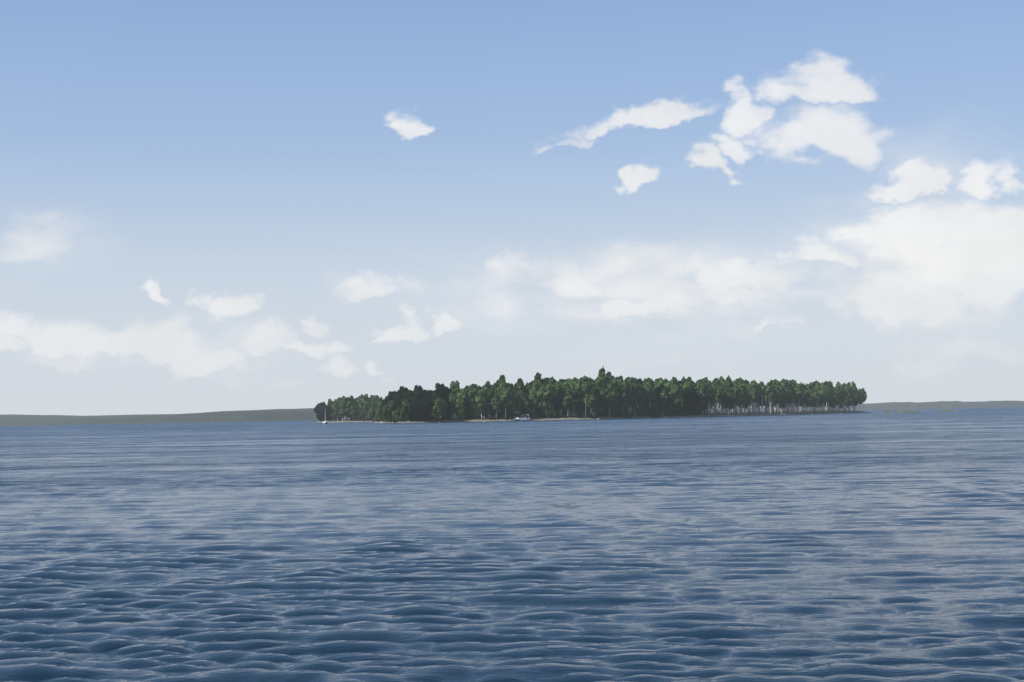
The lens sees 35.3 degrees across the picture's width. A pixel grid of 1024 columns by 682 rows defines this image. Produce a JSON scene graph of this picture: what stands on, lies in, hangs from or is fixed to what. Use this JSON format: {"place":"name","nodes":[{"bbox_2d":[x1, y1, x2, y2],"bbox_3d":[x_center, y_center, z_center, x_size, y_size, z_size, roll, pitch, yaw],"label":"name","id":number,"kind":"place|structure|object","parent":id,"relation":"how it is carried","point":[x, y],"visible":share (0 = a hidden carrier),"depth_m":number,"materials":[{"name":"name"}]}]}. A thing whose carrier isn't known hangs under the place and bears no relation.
{"place":"outdoors","nodes":[
{"label":"outdoors","id":0,"kind":"place"},
{"bbox_2d":[0,408,482,425],"bbox_3d":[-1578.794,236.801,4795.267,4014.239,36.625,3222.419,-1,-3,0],"label":"shore","id":1,"kind":"structure","parent":0,"point":[305,414],"depth_m":3862.54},
{"bbox_2d":[0,407,1023,681],"bbox_3d":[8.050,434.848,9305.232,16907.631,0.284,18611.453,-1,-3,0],"label":"lake water","id":2,"kind":"structure","parent":0,"point":[868,547],"depth_m":30.97,"materials":[{"name":"blue liquid"}]},
{"bbox_2d":[513,415,529,421],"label":"cruiser boat","id":3,"kind":"object","parent":2,"relation":"on","point":[523,418],"visible":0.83,"depth_m":710.73,"materials":[{"name":"white plastic"}]},
{"bbox_2d":[0,0,1023,415],"label":"sky","id":4,"kind":"structure","parent":0,"point":[206,205],"materials":[{"name":"blue"}]},
{"bbox_2d":[315,411,867,422],"bbox_3d":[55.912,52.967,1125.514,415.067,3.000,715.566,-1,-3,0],"label":"island terrain","id":5,"kind":"structure","parent":0,"point":[565,417],"depth_m":820.25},
{"bbox_2d":[317,408,327,420],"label":"alder","id":6,"kind":"object","parent":5,"relation":"on","point":[322,414],"visible":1,"depth_m":1176.14,"materials":[{"name":"green plant"}]},
{"bbox_2d":[317,401,328,420],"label":"tree","id":7,"kind":"object","parent":5,"relation":"on","point":[323,405],"visible":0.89,"depth_m":1184.35,"materials":[{"name":"green plant"}]},
{"bbox_2d":[333,401,339,420],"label":"birch","id":8,"kind":"object","parent":5,"relation":"on","point":[336,409],"visible":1,"depth_m":1170.92,"materials":[{"name":"green plant"}]},
{"bbox_2d":[346,400,358,419],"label":"tree","id":9,"kind":"object","parent":5,"relation":"on","point":[352,403],"visible":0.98,"depth_m":1158.88,"materials":[{"name":"green plant"}]},
{"bbox_2d":[350,404,359,420],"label":"tree","id":10,"kind":"object","parent":5,"relation":"on","point":[355,410],"visible":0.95,"depth_m":1152.59,"materials":[{"name":"green plant"}]},
{"bbox_2d":[360,395,368,420],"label":"tree","id":11,"kind":"object","parent":5,"relation":"on","point":[364,403],"visible":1,"depth_m":1140.63,"materials":[{"name":"green plant"}]},
{"bbox_2d":[372,395,378,408],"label":"tree","id":12,"kind":"object","parent":5,"relation":"on","point":[375,401],"visible":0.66,"depth_m":1107.49,"materials":[{"name":"green plant"}]},
{"bbox_2d":[382,399,392,422],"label":"tree","id":13,"kind":"object","parent":5,"relation":"on","point":[386,409],"visible":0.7,"depth_m":811.92,"materials":[{"name":"green plant"}]},
{"bbox_2d":[391,393,401,421],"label":"alder","id":14,"kind":"object","parent":5,"relation":"on","point":[396,401],"visible":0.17,"depth_m":799.79,"materials":[{"name":"green plant"}]},
{"bbox_2d":[394,388,407,409],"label":"alder","id":15,"kind":"object","parent":5,"relation":"on","point":[402,391],"visible":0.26,"depth_m":801.77,"materials":[{"name":"green plant"}]},
{"bbox_2d":[397,399,409,421],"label":"tree","id":16,"kind":"object","parent":5,"relation":"on","point":[403,408],"visible":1,"depth_m":775.57,"materials":[{"name":"green plant"}]},
{"bbox_2d":[406,398,421,420],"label":"alder","id":17,"kind":"object","parent":5,"relation":"on","point":[414,413],"visible":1,"depth_m":773.83,"materials":[{"name":"green plant"}]},
{"bbox_2d":[414,385,427,393],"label":"alder","id":18,"kind":"object","parent":5,"relation":"on","point":[418,388],"visible":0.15,"depth_m":802.77,"materials":[{"name":"green plant"}]},
{"bbox_2d":[418,397,434,420],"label":"alder","id":19,"kind":"object","parent":5,"relation":"on","point":[426,405],"visible":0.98,"depth_m":776.54,"materials":[{"name":"green plant"}]},
{"bbox_2d":[430,397,447,421],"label":"alder tree","id":20,"kind":"object","parent":5,"relation":"on","point":[438,412],"visible":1,"depth_m":776.69,"materials":[{"name":"green plant"}]},
{"bbox_2d":[432,388,449,412],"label":"alder","id":21,"kind":"object","parent":5,"relation":"on","point":[441,394],"visible":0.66,"depth_m":783.15,"materials":[{"name":"green plant"}]},
{"bbox_2d":[449,394,457,418],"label":"tree","id":22,"kind":"object","parent":5,"relation":"on","point":[454,397],"visible":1,"depth_m":786.71,"materials":[{"name":"green plant"}]},
{"bbox_2d":[454,394,466,410],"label":"birch","id":23,"kind":"object","parent":5,"relation":"on","point":[460,403],"visible":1,"depth_m":783.96,"materials":[{"name":"green plant"}]},
{"bbox_2d":[457,408,467,420],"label":"shrub","id":24,"kind":"object","parent":5,"relation":"on","point":[462,414],"visible":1,"depth_m":783.55,"materials":[{"name":"green plant"}]},
{"bbox_2d":[458,388,470,402],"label":"birch","id":25,"kind":"object","parent":5,"relation":"on","point":[464,397],"visible":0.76,"depth_m":793.43,"materials":[{"name":"green plant"}]},
{"bbox_2d":[465,401,474,418],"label":"shrub","id":26,"kind":"object","parent":5,"relation":"on","point":[469,409],"visible":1,"depth_m":786.16,"materials":[{"name":"green plant"}]},
{"bbox_2d":[464,384,477,404],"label":"birch","id":27,"kind":"object","parent":5,"relation":"on","point":[472,392],"visible":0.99,"depth_m":787.39,"materials":[{"name":"green plant"}]},
{"bbox_2d":[472,405,480,418],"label":"shrub","id":28,"kind":"object","parent":5,"relation":"on","point":[476,416],"visible":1,"depth_m":785.99,"materials":[{"name":"green plant"}]},
{"bbox_2d":[475,390,488,419],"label":"birch","id":29,"kind":"object","parent":5,"relation":"on","point":[481,403],"visible":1,"depth_m":783.30,"materials":[{"name":"green plant"}]},
{"bbox_2d":[482,381,492,418],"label":"birch","id":30,"kind":"object","parent":5,"relation":"on","point":[486,388],"visible":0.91,"depth_m":791.75,"materials":[{"name":"green plant"}]},
{"bbox_2d":[490,382,499,397],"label":"birch","id":31,"kind":"object","parent":5,"relation":"on","point":[493,390],"visible":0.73,"depth_m":791.53,"materials":[{"name":"green plant"}]},
{"bbox_2d":[488,394,503,419],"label":"birch","id":32,"kind":"object","parent":5,"relation":"on","point":[496,404],"visible":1,"depth_m":784.00,"materials":[{"name":"green plant"}]},
{"bbox_2d":[496,375,506,385],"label":"birch","id":33,"kind":"object","parent":5,"relation":"on","point":[502,379],"visible":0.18,"depth_m":810.94,"materials":[{"name":"green plant"}]},
{"bbox_2d":[499,384,512,418],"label":"tree","id":34,"kind":"object","parent":5,"relation":"on","point":[506,397],"visible":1,"depth_m":785.28,"materials":[{"name":"green plant"}]},
{"bbox_2d":[506,394,522,417],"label":"tree","id":35,"kind":"object","parent":5,"relation":"on","point":[513,406],"visible":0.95,"depth_m":789.52,"materials":[{"name":"green plant"}]},
{"bbox_2d":[513,407,523,417],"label":"shrub","id":36,"kind":"object","parent":5,"relation":"on","point":[518,411],"visible":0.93,"depth_m":786.38,"materials":[{"name":"green plant"}]},
{"bbox_2d":[514,378,527,394],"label":"tree","id":37,"kind":"object","parent":5,"relation":"on","point":[519,386],"visible":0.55,"depth_m":804.95,"materials":[{"name":"green plant"}]},
{"bbox_2d":[520,394,532,414],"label":"birch","id":38,"kind":"object","parent":5,"relation":"on","point":[525,402],"visible":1,"depth_m":790.72,"materials":[{"name":"green plant"}]},
{"bbox_2d":[523,405,534,417],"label":"tree","id":39,"kind":"object","parent":5,"relation":"on","point":[531,413],"visible":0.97,"depth_m":791.22,"materials":[{"name":"green plant"}]},
{"bbox_2d":[527,382,539,417],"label":"tree","id":40,"kind":"object","parent":5,"relation":"on","point":[535,385],"visible":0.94,"depth_m":799.04,"materials":[{"name":"green plant"}]},
{"bbox_2d":[529,389,538,417],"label":"birch","id":41,"kind":"object","parent":5,"relation":"on","point":[533,398],"visible":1,"depth_m":794.79,"materials":[{"name":"green plant"}]},
{"bbox_2d":[530,372,544,386],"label":"tree","id":42,"kind":"object","parent":5,"relation":"on","point":[538,379],"visible":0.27,"depth_m":826.84,"materials":[{"name":"green plant"}]},
{"bbox_2d":[535,385,545,400],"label":"birch","id":43,"kind":"object","parent":5,"relation":"on","point":[540,393],"visible":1,"depth_m":795.11,"materials":[{"name":"green plant"}]},
{"bbox_2d":[535,399,548,417],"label":"tree","id":44,"kind":"object","parent":5,"relation":"on","point":[542,406],"visible":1,"depth_m":794.29,"materials":[{"name":"green plant"}]},
{"bbox_2d":[544,407,553,417],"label":"shrub","id":45,"kind":"object","parent":5,"relation":"on","point":[549,413],"visible":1,"depth_m":792.88,"materials":[{"name":"green plant"}]},
{"bbox_2d":[542,383,557,406],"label":"birch","id":46,"kind":"object","parent":5,"relation":"on","point":[549,393],"visible":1,"depth_m":793.66,"materials":[{"name":"green plant"}]},
{"bbox_2d":[548,376,555,416],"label":"birch","id":47,"kind":"object","parent":5,"relation":"on","point":[553,384],"visible":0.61,"depth_m":801.97,"materials":[{"name":"green plant"}]},
{"bbox_2d":[552,381,564,405],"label":"birch","id":48,"kind":"object","parent":5,"relation":"on","point":[558,388],"visible":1,"depth_m":797.23,"materials":[{"name":"green plant"}]},
{"bbox_2d":[555,406,566,416],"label":"shrub","id":49,"kind":"object","parent":5,"relation":"on","point":[560,411],"visible":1,"depth_m":796.29,"materials":[{"name":"green plant"}]},
{"bbox_2d":[560,389,573,416],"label":"birch","id":50,"kind":"object","parent":5,"relation":"on","point":[567,401],"visible":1,"depth_m":795.08,"materials":[{"name":"green plant"}]},
{"bbox_2d":[570,382,578,416],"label":"birch","id":51,"kind":"object","parent":5,"relation":"on","point":[573,384],"visible":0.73,"depth_m":806.29,"materials":[{"name":"green plant"}]},
{"bbox_2d":[574,403,584,416],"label":"tree","id":52,"kind":"object","parent":5,"relation":"on","point":[579,410],"visible":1,"depth_m":803.47,"materials":[{"name":"green plant"}]},
{"bbox_2d":[575,375,594,416],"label":"tree","id":53,"kind":"object","parent":5,"relation":"on","point":[581,388],"visible":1,"depth_m":798.60,"materials":[{"name":"green plant"}]},
{"bbox_2d":[574,383,601,416],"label":"tree","id":54,"kind":"object","parent":5,"relation":"on","point":[581,399],"visible":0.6,"depth_m":803.33,"materials":[{"name":"green plant"}]},
{"bbox_2d":[581,384,599,412],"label":"tree","id":55,"kind":"object","parent":5,"relation":"on","point":[591,399],"visible":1,"depth_m":798.75,"materials":[{"name":"green plant"}]},
{"bbox_2d":[588,403,602,417],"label":"shrub","id":56,"kind":"object","parent":5,"relation":"on","point":[593,413],"visible":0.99,"depth_m":800.13,"materials":[{"name":"green plant"}]},
{"bbox_2d":[593,366,604,382],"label":"birch","id":57,"kind":"object","parent":5,"relation":"on","point":[601,373],"visible":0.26,"depth_m":858.89,"materials":[{"name":"green plant"}]},
{"bbox_2d":[337,412,874,422],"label":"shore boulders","id":58,"kind":"object","parent":5,"relation":"on","point":[619,418],"visible":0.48,"depth_m":906.11,"materials":[{"name":"grey stone"}]},
{"bbox_2d":[602,405,610,416],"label":"shrub","id":59,"kind":"object","parent":5,"relation":"on","point":[605,411],"visible":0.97,"depth_m":812.69,"materials":[{"name":"green plant"}]},
{"bbox_2d":[601,380,618,416],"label":"tree","id":60,"kind":"object","parent":5,"relation":"on","point":[610,397],"visible":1,"depth_m":811.03,"materials":[{"name":"green plant"}]},
{"bbox_2d":[611,378,623,395],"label":"tree","id":61,"kind":"object","parent":5,"relation":"on","point":[617,388],"visible":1,"depth_m":813.57,"materials":[{"name":"green plant"}]},
{"bbox_2d":[613,401,622,417],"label":"tree","id":62,"kind":"object","parent":5,"relation":"on","point":[619,408],"visible":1,"depth_m":812.43,"materials":[{"name":"green plant"}]},
{"bbox_2d":[617,382,629,405],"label":"birch","id":63,"kind":"object","parent":5,"relation":"on","point":[624,396],"visible":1,"depth_m":815.15,"materials":[{"name":"green plant"}]},
{"bbox_2d":[622,404,635,417],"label":"shrub","id":64,"kind":"object","parent":5,"relation":"on","point":[629,411],"visible":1,"depth_m":814.06,"materials":[{"name":"green plant"}]},
{"bbox_2d":[631,379,640,415],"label":"birch","id":65,"kind":"object","parent":5,"relation":"on","point":[636,391],"visible":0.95,"depth_m":824.88,"materials":[{"name":"green plant"}]},
{"bbox_2d":[636,406,646,415],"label":"shrub","id":66,"kind":"object","parent":5,"relation":"on","point":[641,411],"visible":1,"depth_m":826.27,"materials":[{"name":"green plant"}]},
{"bbox_2d":[639,385,645,404],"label":"birch","id":67,"kind":"object","parent":5,"relation":"on","point":[642,397],"visible":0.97,"depth_m":830.89,"materials":[{"name":"green plant"}]},
{"bbox_2d":[643,377,656,402],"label":"birch","id":68,"kind":"object","parent":5,"relation":"on","point":[649,379],"visible":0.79,"depth_m":838.32,"materials":[{"name":"green plant"}]},
{"bbox_2d":[645,382,655,405],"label":"birch","id":69,"kind":"object","parent":5,"relation":"on","point":[650,393],"visible":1,"depth_m":831.29,"materials":[{"name":"green plant"}]},
{"bbox_2d":[649,407,657,416],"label":"shrub","id":70,"kind":"object","parent":5,"relation":"on","point":[653,411],"visible":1,"depth_m":828.64,"materials":[{"name":"green plant"}]},
{"bbox_2d":[655,385,670,405],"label":"birch","id":71,"kind":"object","parent":5,"relation":"on","point":[659,388],"visible":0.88,"depth_m":842.95,"materials":[{"name":"green plant"}]},
{"bbox_2d":[658,390,668,404],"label":"birch","id":72,"kind":"object","parent":5,"relation":"on","point":[662,394],"visible":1,"depth_m":839.20,"materials":[{"name":"green plant"}]},
{"bbox_2d":[660,403,672,415],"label":"tree","id":73,"kind":"object","parent":5,"relation":"on","point":[667,410],"visible":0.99,"depth_m":840.55,"materials":[{"name":"green plant"}]},
{"bbox_2d":[665,377,683,415],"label":"tree","id":74,"kind":"object","parent":5,"relation":"on","point":[675,388],"visible":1,"depth_m":843.86,"materials":[{"name":"green plant"}]},
{"bbox_2d":[669,395,685,415],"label":"tree","id":75,"kind":"object","parent":5,"relation":"on","point":[678,402],"visible":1,"depth_m":842.67,"materials":[{"name":"green plant"}]},
{"bbox_2d":[682,402,691,415],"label":"shrub","id":76,"kind":"object","parent":5,"relation":"on","point":[687,408],"visible":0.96,"depth_m":847.88,"materials":[{"name":"green plant"}]},
{"bbox_2d":[682,387,700,411],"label":"tree","id":77,"kind":"object","parent":5,"relation":"on","point":[691,398],"visible":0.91,"depth_m":850.16,"materials":[{"name":"green plant"}]},
{"bbox_2d":[695,399,704,414],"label":"tree","id":78,"kind":"object","parent":5,"relation":"on","point":[700,405],"visible":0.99,"depth_m":855.57,"materials":[{"name":"green plant"}]},
{"bbox_2d":[696,379,708,414],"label":"tree","id":79,"kind":"object","parent":5,"relation":"on","point":[701,383],"visible":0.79,"depth_m":866.00,"materials":[{"name":"green plant"}]},
{"bbox_2d":[697,386,708,414],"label":"birch","id":80,"kind":"object","parent":5,"relation":"on","point":[702,393],"visible":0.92,"depth_m":862.91,"materials":[{"name":"green plant"}]},
{"bbox_2d":[706,381,713,414],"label":"birch","id":81,"kind":"object","parent":5,"relation":"on","point":[710,389],"visible":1,"depth_m":866.69,"materials":[{"name":"green plant"}]},
{"bbox_2d":[713,384,727,414],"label":"birch","id":82,"kind":"object","parent":5,"relation":"on","point":[720,395],"visible":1,"depth_m":873.92,"materials":[{"name":"green plant"}]},
{"bbox_2d":[722,385,735,413],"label":"birch","id":83,"kind":"object","parent":5,"relation":"on","point":[730,398],"visible":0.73,"depth_m":887.71,"materials":[{"name":"green plant"}]},
{"bbox_2d":[724,378,733,393],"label":"birch","id":84,"kind":"object","parent":5,"relation":"on","point":[728,381],"visible":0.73,"depth_m":895.66,"materials":[{"name":"green plant"}]},
{"bbox_2d":[734,387,743,406],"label":"birch","id":85,"kind":"object","parent":5,"relation":"on","point":[739,398],"visible":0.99,"depth_m":898.49,"materials":[{"name":"green plant"}]},
{"bbox_2d":[736,383,747,404],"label":"tree","id":86,"kind":"object","parent":5,"relation":"on","point":[744,394],"visible":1,"depth_m":902.34,"materials":[{"name":"green plant"}]},
{"bbox_2d":[750,385,760,412],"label":"birch","id":87,"kind":"object","parent":5,"relation":"on","point":[752,393],"visible":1,"depth_m":917.10,"materials":[{"name":"green plant"}]},
{"bbox_2d":[755,384,764,412],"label":"birch","id":88,"kind":"object","parent":5,"relation":"on","point":[758,386],"visible":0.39,"depth_m":931.32,"materials":[{"name":"green plant"}]},
{"bbox_2d":[764,385,772,412],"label":"tree","id":89,"kind":"object","parent":5,"relation":"on","point":[766,399],"visible":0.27,"depth_m":959.21,"materials":[{"name":"green plant"}]},
{"bbox_2d":[766,382,776,413],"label":"birch","id":90,"kind":"object","parent":5,"relation":"on","point":[772,392],"visible":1,"depth_m":939.37,"materials":[{"name":"green plant"}]},
{"bbox_2d":[772,385,781,413],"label":"birch","id":91,"kind":"object","parent":5,"relation":"on","point":[777,399],"visible":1,"depth_m":943.99,"materials":[{"name":"green plant"}]},
{"bbox_2d":[774,385,788,412],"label":"birch","id":92,"kind":"object","parent":5,"relation":"on","point":[782,403],"visible":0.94,"depth_m":949.47,"materials":[{"name":"green plant"}]},
{"bbox_2d":[786,387,792,412],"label":"birch","id":93,"kind":"object","parent":5,"relation":"on","point":[789,392],"visible":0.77,"depth_m":970.01,"materials":[{"name":"green plant"}]},
{"bbox_2d":[789,382,796,412],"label":"tree","id":94,"kind":"object","parent":5,"relation":"on","point":[793,393],"visible":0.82,"depth_m":977.23,"materials":[{"name":"green plant"}]},
{"bbox_2d":[796,384,804,412],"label":"tree","id":95,"kind":"object","parent":5,"relation":"on","point":[800,392],"visible":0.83,"depth_m":987.60,"materials":[{"name":"green plant"}]},
{"bbox_2d":[797,387,807,412],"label":"birch","id":96,"kind":"object","parent":5,"relation":"on","point":[802,402],"visible":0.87,"depth_m":990.63,"materials":[{"name":"green plant"}]},
{"bbox_2d":[801,383,809,412],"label":"birch","id":97,"kind":"object","parent":5,"relation":"on","point":[805,388],"visible":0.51,"depth_m":998.87,"materials":[{"name":"green plant"}]},
{"bbox_2d":[807,390,814,411],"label":"birch","id":98,"kind":"object","parent":5,"relation":"on","point":[810,402],"visible":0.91,"depth_m":1021.59,"materials":[{"name":"green plant"}]},
{"bbox_2d":[812,390,819,412],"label":"birch","id":99,"kind":"object","parent":5,"relation":"on","point":[816,397],"visible":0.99,"depth_m":1020.23,"materials":[{"name":"green plant"}]},
{"bbox_2d":[819,385,828,411],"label":"birch","id":100,"kind":"object","parent":5,"relation":"on","point":[823,394],"visible":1,"depth_m":1030.69,"materials":[{"name":"green plant"}]},
{"bbox_2d":[825,387,834,412],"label":"tree","id":101,"kind":"object","parent":5,"relation":"on","point":[830,395],"visible":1,"depth_m":1035.67,"materials":[{"name":"green plant"}]},
{"bbox_2d":[831,390,838,411],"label":"birch","id":102,"kind":"object","parent":5,"relation":"on","point":[835,402],"visible":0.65,"depth_m":1054.04,"materials":[{"name":"green plant"}]},
{"bbox_2d":[840,387,847,411],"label":"birch","id":103,"kind":"object","parent":5,"relation":"on","point":[845,395],"visible":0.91,"depth_m":1069.08,"materials":[{"name":"green plant"}]},
{"bbox_2d":[845,391,852,407],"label":"birch","id":104,"kind":"object","parent":5,"relation":"on","point":[849,400],"visible":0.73,"depth_m":1096.04,"materials":[{"name":"green plant"}]},
{"bbox_2d":[851,384,858,410],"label":"birch","id":105,"kind":"object","parent":5,"relation":"on","point":[856,394],"visible":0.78,"depth_m":1107.66,"materials":[{"name":"green plant"}]},
{"bbox_2d":[859,389,864,403],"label":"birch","id":106,"kind":"object","parent":5,"relation":"on","point":[861,398],"visible":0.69,"depth_m":1136.79,"materials":[{"name":"green plant"}]},
{"bbox_2d":[711,401,1023,412],"bbox_3d":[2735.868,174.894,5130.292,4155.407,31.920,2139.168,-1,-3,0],"label":"shore","id":107,"kind":"structure","parent":0,"point":[928,405],"depth_m":5150.21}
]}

